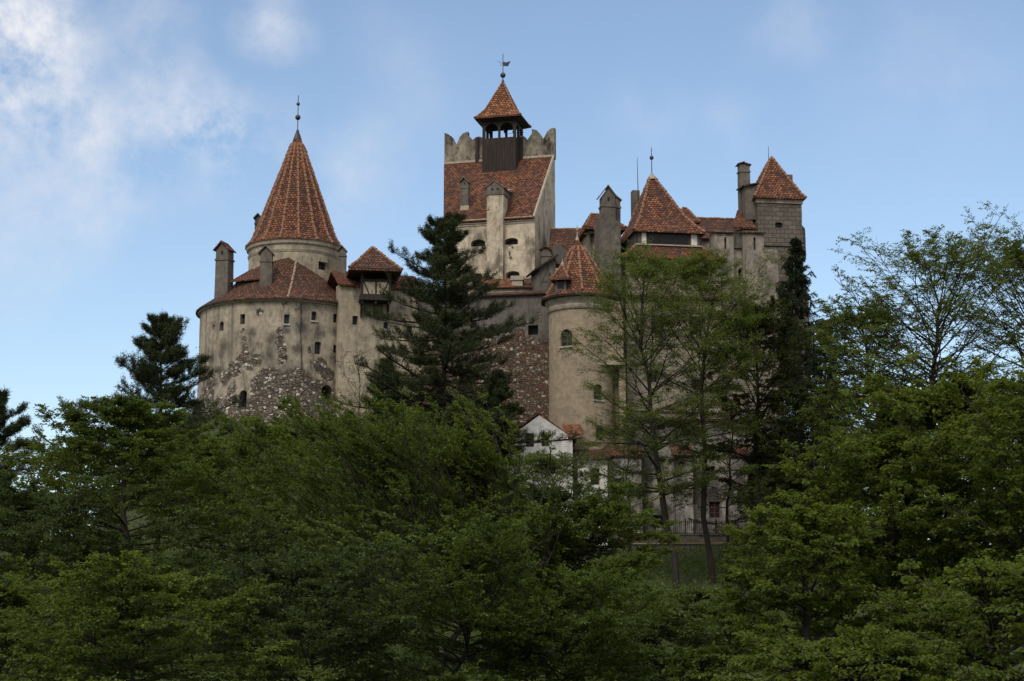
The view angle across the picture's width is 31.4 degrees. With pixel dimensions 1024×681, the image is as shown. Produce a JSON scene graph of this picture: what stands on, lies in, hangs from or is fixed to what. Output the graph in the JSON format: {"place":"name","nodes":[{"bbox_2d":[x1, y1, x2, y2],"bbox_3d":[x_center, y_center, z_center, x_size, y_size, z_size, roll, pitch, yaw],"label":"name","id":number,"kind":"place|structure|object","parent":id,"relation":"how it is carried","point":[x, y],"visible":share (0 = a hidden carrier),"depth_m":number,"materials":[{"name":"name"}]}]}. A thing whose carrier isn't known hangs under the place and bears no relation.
{"place":"outdoors","nodes":[
{"label":"outdoors","id":0,"kind":"place"},
{"bbox_2d":[475,276,532,292],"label":"building","id":1,"kind":"structure","parent":0,"point":[517,284],"depth_m":166.94,"materials":[{"name":"brown tile"}]},
{"bbox_2d":[0,419,1023,680],"bbox_3d":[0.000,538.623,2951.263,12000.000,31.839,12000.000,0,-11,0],"label":"ground","id":2,"kind":"structure","parent":0,"point":[656,581],"depth_m":131.77,"materials":[{"name":"green plant"}]},
{"bbox_2d":[0,387,58,553],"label":"pine tree","id":3,"kind":"object","parent":2,"relation":"on","point":[14,428],"visible":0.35,"depth_m":118.65,"materials":[{"name":"green plant"}]},
{"bbox_2d":[0,477,66,622],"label":"beech tree","id":4,"kind":"object","parent":2,"relation":"on","point":[32,549],"visible":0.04,"depth_m":98.08,"materials":[{"name":"green plant"}]},
{"bbox_2d":[0,572,140,680],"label":"beech tree","id":5,"kind":"object","parent":2,"relation":"on","point":[13,600],"visible":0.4,"depth_m":54.48,"materials":[{"name":"green plant"}]},
{"bbox_2d":[0,428,158,621],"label":"beech tree","id":6,"kind":"object","parent":2,"relation":"on","point":[57,484],"visible":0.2,"depth_m":97.56,"materials":[{"name":"green plant"}]},
{"bbox_2d":[0,454,198,671],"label":"beech tree","id":7,"kind":"object","parent":2,"relation":"on","point":[29,504],"visible":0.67,"depth_m":80.15,"materials":[{"name":"green plant"}]},
{"bbox_2d":[31,309,250,566],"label":"pine tree","id":8,"kind":"object","parent":2,"relation":"on","point":[165,347],"visible":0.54,"depth_m":128.57,"materials":[{"name":"green plant"}]},
{"bbox_2d":[0,392,301,657],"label":"beech tree","id":9,"kind":"object","parent":2,"relation":"on","point":[127,414],"visible":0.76,"depth_m":85.67,"materials":[{"name":"green plant"}]},
{"bbox_2d":[0,549,338,680],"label":"beech tree","id":10,"kind":"object","parent":2,"relation":"on","point":[135,592],"visible":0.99,"depth_m":48.70,"materials":[{"name":"green plant"}]},
{"bbox_2d":[127,418,291,602],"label":"beech tree","id":11,"kind":"object","parent":2,"relation":"on","point":[205,452],"visible":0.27,"depth_m":103.17,"materials":[{"name":"green plant"}]},
{"bbox_2d":[132,406,359,646],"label":"beech tree","id":12,"kind":"object","parent":2,"relation":"on","point":[273,435],"visible":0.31,"depth_m":89.25,"materials":[{"name":"green plant"}]},
{"bbox_2d":[195,95,347,424],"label":"round tower","id":13,"kind":"structure","parent":2,"relation":"on","point":[268,330],"depth_m":161.78,"materials":[{"name":"beige paint"}]},
{"bbox_2d":[283,315,289,324],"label":"window","id":14,"kind":"structure","parent":13,"relation":"in","point":[286,317],"depth_m":160.74,"materials":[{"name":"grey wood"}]},
{"bbox_2d":[311,312,317,321],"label":"window","id":15,"kind":"structure","parent":13,"relation":"in","point":[313,317],"depth_m":161.57,"materials":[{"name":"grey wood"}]},
{"bbox_2d":[315,342,319,353],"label":"window","id":16,"kind":"structure","parent":13,"relation":"in","point":[317,345],"depth_m":161.29,"materials":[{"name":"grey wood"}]},
{"bbox_2d":[319,262,323,269],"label":"window","id":17,"kind":"structure","parent":13,"relation":"in","point":[321,266],"depth_m":167.31,"materials":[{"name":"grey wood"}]},
{"bbox_2d":[158,504,448,680],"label":"beech tree","id":18,"kind":"object","parent":2,"relation":"on","point":[308,580],"visible":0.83,"depth_m":53.91,"materials":[{"name":"green plant"}]},
{"bbox_2d":[210,410,397,610],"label":"beech tree","id":19,"kind":"object","parent":2,"relation":"on","point":[294,434],"visible":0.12,"depth_m":105.41,"materials":[{"name":"green plant"}]},
{"bbox_2d":[206,384,467,668],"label":"beech tree","id":20,"kind":"object","parent":2,"relation":"on","point":[393,440],"visible":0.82,"depth_m":75.24,"materials":[{"name":"green plant"}]},
{"bbox_2d":[329,349,372,420],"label":"bare shrub","id":21,"kind":"object","parent":2,"relation":"on","point":[356,359],"visible":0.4,"depth_m":144.63,"materials":[{"name":"green plant"}]},
{"bbox_2d":[327,246,419,419],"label":"tower","id":22,"kind":"structure","parent":2,"relation":"on","point":[355,286],"depth_m":162.05,"materials":[{"name":"beige paint"}]},
{"bbox_2d":[352,317,356,324],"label":"window","id":23,"kind":"structure","parent":22,"relation":"in","point":[354,319],"depth_m":162.48,"materials":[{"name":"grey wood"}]},
{"bbox_2d":[343,356,427,500],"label":"pine tree","id":24,"kind":"object","parent":2,"relation":"on","point":[383,364],"visible":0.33,"depth_m":139.19,"materials":[{"name":"green plant"}]},
{"bbox_2d":[303,403,500,604],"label":"beech tree","id":25,"kind":"object","parent":2,"relation":"on","point":[428,526],"visible":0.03,"depth_m":105.90,"materials":[{"name":"green plant"}]},
{"bbox_2d":[250,481,610,680],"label":"beech tree","id":26,"kind":"object","parent":2,"relation":"on","point":[474,551],"visible":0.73,"depth_m":58.04,"materials":[{"name":"green plant"}]},
{"bbox_2d":[288,385,576,675],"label":"beech tree","id":27,"kind":"object","parent":2,"relation":"on","point":[470,468],"visible":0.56,"depth_m":78.50,"materials":[{"name":"green plant"}]},
{"bbox_2d":[314,210,586,491],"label":"pine tree","id":28,"kind":"object","parent":2,"relation":"on","point":[443,326],"visible":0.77,"depth_m":141.13,"materials":[{"name":"green plant"}]},
{"bbox_2d":[418,291,548,425],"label":"curtain wall","id":29,"kind":"structure","parent":2,"relation":"on","point":[527,347],"depth_m":161.23,"materials":[{"name":"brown stone"}]},
{"bbox_2d":[530,327,537,334],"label":"window","id":30,"kind":"structure","parent":29,"relation":"in","point":[533,330],"depth_m":162.00,"materials":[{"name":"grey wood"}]},
{"bbox_2d":[399,467,574,575],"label":"beech tree","id":31,"kind":"object","parent":2,"relation":"on","point":[560,473],"visible":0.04,"depth_m":107.78,"materials":[{"name":"green plant"}]},
{"bbox_2d":[467,368,530,475],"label":"pine tree","id":32,"kind":"object","parent":2,"relation":"on","point":[499,388],"visible":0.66,"depth_m":137.86,"materials":[{"name":"green plant"}]},
{"bbox_2d":[444,61,555,292],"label":"square tower","id":33,"kind":"structure","parent":2,"relation":"on","point":[499,191],"depth_m":176.78,"materials":[{"name":"beige paint"}]},
{"bbox_2d":[473,241,484,246],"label":"window","id":34,"kind":"structure","parent":33,"relation":"in","point":[477,243],"depth_m":172.58,"materials":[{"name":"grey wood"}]},
{"bbox_2d":[507,239,517,244],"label":"window","id":35,"kind":"structure","parent":33,"relation":"in","point":[511,242],"depth_m":171.78,"materials":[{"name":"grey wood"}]},
{"bbox_2d":[507,272,518,277],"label":"window","id":36,"kind":"structure","parent":33,"relation":"in","point":[509,275],"depth_m":171.07,"materials":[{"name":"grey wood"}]},
{"bbox_2d":[0,521,1023,680],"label":"undergrowth","id":37,"kind":"object","parent":2,"relation":"on","point":[407,653],"visible":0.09,"depth_m":93.09,"materials":[{"name":"green plant"}]},
{"bbox_2d":[420,461,645,664],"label":"beech tree","id":38,"kind":"object","parent":2,"relation":"on","point":[558,497],"visible":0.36,"depth_m":82.17,"materials":[{"name":"green plant"}]},
{"bbox_2d":[507,412,584,511],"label":"house","id":39,"kind":"structure","parent":2,"relation":"on","point":[538,422],"depth_m":149.25,"materials":[{"name":"white paint"}]},
{"bbox_2d":[526,433,533,446],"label":"window","id":40,"kind":"structure","parent":39,"relation":"in","point":[532,445],"depth_m":149.24,"materials":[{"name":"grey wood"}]},
{"bbox_2d":[422,555,683,680],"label":"beech tree","id":41,"kind":"object","parent":2,"relation":"on","point":[598,625],"visible":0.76,"depth_m":59.92,"materials":[{"name":"green plant"}]},
{"bbox_2d":[515,446,610,577],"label":"pale shrub","id":42,"kind":"object","parent":2,"relation":"on","point":[540,461],"visible":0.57,"depth_m":111.95,"materials":[{"name":"green plant"}]},
{"bbox_2d":[549,228,580,269],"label":"house","id":43,"kind":"structure","parent":2,"relation":"on","point":[564,238],"depth_m":173.56,"materials":[{"name":"tile"}]},
{"bbox_2d":[541,225,625,499],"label":"round tower","id":44,"kind":"structure","parent":2,"relation":"on","point":[561,301],"depth_m":155.23,"materials":[{"name":"beige paint"}]},
{"bbox_2d":[559,330,572,347],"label":"window","id":45,"kind":"structure","parent":44,"relation":"in","point":[564,343],"depth_m":155.45,"materials":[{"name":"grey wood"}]},
{"bbox_2d":[593,385,603,401],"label":"window","id":46,"kind":"structure","parent":44,"relation":"in","point":[596,391],"depth_m":154.47,"materials":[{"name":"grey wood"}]},
{"bbox_2d":[573,449,609,545],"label":"annex","id":47,"kind":"object","parent":2,"relation":"on","point":[600,483],"visible":0.2,"depth_m":150.22,"materials":[{"name":"white paint"}]},
{"bbox_2d":[591,469,598,484],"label":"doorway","id":48,"kind":"structure","parent":47,"relation":"in","point":[595,483],"depth_m":150.34,"materials":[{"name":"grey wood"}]},
{"bbox_2d":[521,480,695,666],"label":"beech tree","id":49,"kind":"object","parent":2,"relation":"on","point":[618,520],"visible":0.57,"depth_m":80.32,"materials":[{"name":"green plant"}]},
{"bbox_2d":[572,412,674,566],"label":"bare tree","id":50,"kind":"object","parent":2,"relation":"on","point":[630,549],"visible":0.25,"depth_m":138.37,"materials":[{"name":"green plant"}]},
{"bbox_2d":[572,627,690,680],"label":"shrub","id":51,"kind":"object","parent":2,"relation":"on","point":[649,636],"visible":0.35,"depth_m":66.47,"materials":[{"name":"green plant"}]},
{"bbox_2d":[611,587,676,633],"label":"shrub","id":52,"kind":"object","parent":2,"relation":"on","point":[669,598],"visible":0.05,"depth_m":98.52,"materials":[{"name":"green plant"}]},
{"bbox_2d":[558,236,749,589],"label":"slender tree","id":53,"kind":"object","parent":2,"relation":"on","point":[638,268],"visible":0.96,"depth_m":128.74,"materials":[{"name":"green plant"}]},
{"bbox_2d":[595,148,725,418],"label":"palace","id":54,"kind":"structure","parent":2,"relation":"on","point":[666,222],"depth_m":162.20,"materials":[{"name":"grey stone"}]},
{"bbox_2d":[573,213,626,260],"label":"house","id":55,"kind":"structure","parent":54,"relation":"on","point":[587,231],"depth_m":166.71,"materials":[{"name":"red tile"}]},
{"bbox_2d":[697,217,738,249],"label":"house","id":56,"kind":"structure","parent":54,"relation":"on","point":[716,224],"depth_m":173.94,"materials":[{"name":"tile"}]},
{"bbox_2d":[616,614,736,665],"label":"shrub","id":57,"kind":"object","parent":2,"relation":"on","point":[670,634],"visible":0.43,"depth_m":81.91,"materials":[{"name":"green plant"}]},
{"bbox_2d":[671,589,714,622],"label":"shrub","id":58,"kind":"object","parent":2,"relation":"on","point":[699,596],"visible":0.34,"depth_m":106.70,"materials":[{"name":"green plant"}]},
{"bbox_2d":[616,534,774,553],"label":"retaining wall","id":59,"kind":"structure","parent":2,"relation":"on","point":[690,541],"depth_m":146.45,"materials":[{"name":"grey stone"}]},
{"bbox_2d":[623,518,766,533],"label":"iron fence","id":60,"kind":"object","parent":59,"relation":"on","point":[691,528],"visible":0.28,"depth_m":146.87,"materials":[{"name":"black metal"}]},
{"bbox_2d":[602,418,797,539],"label":"building","id":61,"kind":"structure","parent":2,"relation":"on","point":[719,513],"depth_m":153.32,"materials":[{"name":"grey paint"}]},
{"bbox_2d":[652,516,662,527],"bbox_3d":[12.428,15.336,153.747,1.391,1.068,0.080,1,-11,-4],"label":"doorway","id":62,"kind":"structure","parent":61,"relation":"in","point":[656,517],"depth_m":153.79,"materials":[{"name":"brown wood"}]},
{"bbox_2d":[707,466,713,476],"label":"window","id":63,"kind":"structure","parent":61,"relation":"in","point":[712,467],"depth_m":154.47,"materials":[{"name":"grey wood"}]},
{"bbox_2d":[709,502,719,517],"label":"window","id":64,"kind":"structure","parent":61,"relation":"in","point":[714,512],"depth_m":153.68,"materials":[{"name":"brown wood"}]},
{"bbox_2d":[757,461,767,475],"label":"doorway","id":65,"kind":"structure","parent":61,"relation":"in","point":[762,468],"depth_m":155.61,"materials":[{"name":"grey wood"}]},
{"bbox_2d":[640,640,759,680],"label":"shrub","id":66,"kind":"object","parent":2,"relation":"on","point":[698,661],"visible":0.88,"depth_m":60.54,"materials":[{"name":"green plant"}]},
{"bbox_2d":[618,246,789,583],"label":"slender tree","id":67,"kind":"object","parent":2,"relation":"on","point":[708,271],"visible":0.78,"depth_m":132.13,"materials":[{"name":"green plant"}]},
{"bbox_2d":[667,600,776,659],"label":"shrub","id":68,"kind":"object","parent":2,"relation":"on","point":[718,614],"visible":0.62,"depth_m":78.61,"materials":[{"name":"green plant"}]},
{"bbox_2d":[672,388,793,571],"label":"tree","id":69,"kind":"object","parent":2,"relation":"on","point":[728,417],"visible":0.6,"depth_m":136.19,"materials":[{"name":"green plant"}]},
{"bbox_2d":[706,542,778,608],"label":"shrub","id":70,"kind":"object","parent":2,"relation":"on","point":[738,558],"visible":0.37,"depth_m":102.81,"materials":[{"name":"green plant"}]},
{"bbox_2d":[707,231,781,418],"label":"battlement wall","id":71,"kind":"structure","parent":2,"relation":"on","point":[748,248],"depth_m":162.74,"materials":[{"name":"grey stone"}]},
{"bbox_2d":[712,472,796,594],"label":"shrub","id":72,"kind":"object","parent":2,"relation":"on","point":[740,499],"visible":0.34,"depth_m":117.67,"materials":[{"name":"green plant"}]},
{"bbox_2d":[696,292,829,541],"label":"dark tree","id":73,"kind":"object","parent":2,"relation":"on","point":[779,343],"visible":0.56,"depth_m":139.23,"materials":[{"name":"green plant"}]},
{"bbox_2d":[733,147,810,386],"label":"stone tower","id":74,"kind":"structure","parent":2,"relation":"on","point":[771,199],"depth_m":169.35,"materials":[{"name":"grey stone"}]},
{"bbox_2d":[775,223,781,227],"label":"window","id":75,"kind":"structure","parent":74,"relation":"in","point":[777,225],"depth_m":169.40,"materials":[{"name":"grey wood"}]},
{"bbox_2d":[736,371,870,583],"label":"dark tree","id":76,"kind":"object","parent":2,"relation":"on","point":[782,409],"visible":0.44,"depth_m":133.49,"materials":[{"name":"green plant"}]},
{"bbox_2d":[703,502,907,670],"bbox_3d":[9.457,9.105,59.213,6.358,8.028,5.292,2,-11,-11],"label":"lime tree","id":77,"kind":"object","parent":2,"relation":"on","point":[790,531],"visible":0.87,"depth_m":59.17,"materials":[{"name":"green plant"}]},
{"bbox_2d":[738,237,874,532],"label":"spruce tree","id":78,"kind":"object","parent":2,"relation":"on","point":[796,270],"visible":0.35,"depth_m":154.56,"materials":[{"name":"green plant"}]},
{"bbox_2d":[773,318,874,555],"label":"spruce tree","id":79,"kind":"object","parent":2,"relation":"on","point":[816,371],"visible":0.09,"depth_m":147.71,"materials":[{"name":"green plant"}]},
{"bbox_2d":[691,619,1019,680],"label":"lime tree","id":80,"kind":"object","parent":2,"relation":"on","point":[844,657],"visible":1,"depth_m":42.23,"materials":[{"name":"green plant"}]},
{"bbox_2d":[797,271,942,589],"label":"spring tree","id":81,"kind":"object","parent":2,"relation":"on","point":[846,319],"visible":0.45,"depth_m":124.68,"materials":[{"name":"green plant"}]},
{"bbox_2d":[796,406,943,614],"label":"dark tree","id":82,"kind":"object","parent":2,"relation":"on","point":[879,417],"visible":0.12,"depth_m":111.87,"materials":[{"name":"green plant"}]},
{"bbox_2d":[761,411,1014,650],"bbox_3d":[13.317,8.190,63.906,8.145,11.054,8.405,5,-11,-24],"label":"lime tree","id":83,"kind":"object","parent":2,"relation":"on","point":[898,446],"visible":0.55,"depth_m":63.18,"materials":[{"name":"green plant"}]},
{"bbox_2d":[801,201,1023,587],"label":"spring tree","id":84,"kind":"object","parent":2,"relation":"on","point":[953,254],"visible":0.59,"depth_m":122.88,"materials":[{"name":"green plant"}]},
{"bbox_2d":[801,342,1023,676],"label":"lime tree","id":85,"kind":"object","parent":2,"relation":"on","point":[923,405],"visible":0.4,"depth_m":64.89,"materials":[{"name":"green plant"}]},
{"bbox_2d":[854,548,1023,680],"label":"lime tree","id":86,"kind":"object","parent":2,"relation":"on","point":[1000,586],"visible":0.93,"depth_m":44.82,"materials":[{"name":"green plant"}]},
{"bbox_2d":[856,419,1023,632],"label":"lime tree","id":87,"kind":"object","parent":2,"relation":"on","point":[978,456],"visible":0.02,"depth_m":94.84,"materials":[{"name":"green plant"}]},
{"bbox_2d":[888,389,1022,601],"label":"dark tree","id":88,"kind":"object","parent":2,"relation":"on","point":[971,455],"visible":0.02,"depth_m":112.89,"materials":[{"name":"green plant"}]},
{"bbox_2d":[889,366,1023,650],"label":"lime tree","id":89,"kind":"object","parent":2,"relation":"on","point":[1011,420],"visible":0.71,"depth_m":60.75,"materials":[{"name":"green plant"}]},
{"bbox_2d":[912,206,1023,537],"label":"spring tree","id":90,"kind":"object","parent":2,"relation":"on","point":[1019,264],"visible":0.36,"depth_m":127.95,"materials":[{"name":"green plant"}]},
{"bbox_2d":[949,431,1023,563],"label":"lime tree","id":91,"kind":"object","parent":2,"relation":"on","point":[1012,463],"visible":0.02,"depth_m":96.50,"materials":[{"name":"green plant"}]},
{"bbox_2d":[0,0,1023,535],"label":"sky","id":92,"kind":"structure","parent":0,"point":[138,138],"materials":[{"name":"blue"}]},
{"bbox_2d":[526,243,565,290],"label":"timber house","id":93,"kind":"structure","parent":0,"point":[545,270],"depth_m":164.85,"materials":[{"name":"grey paint"}]}
]}

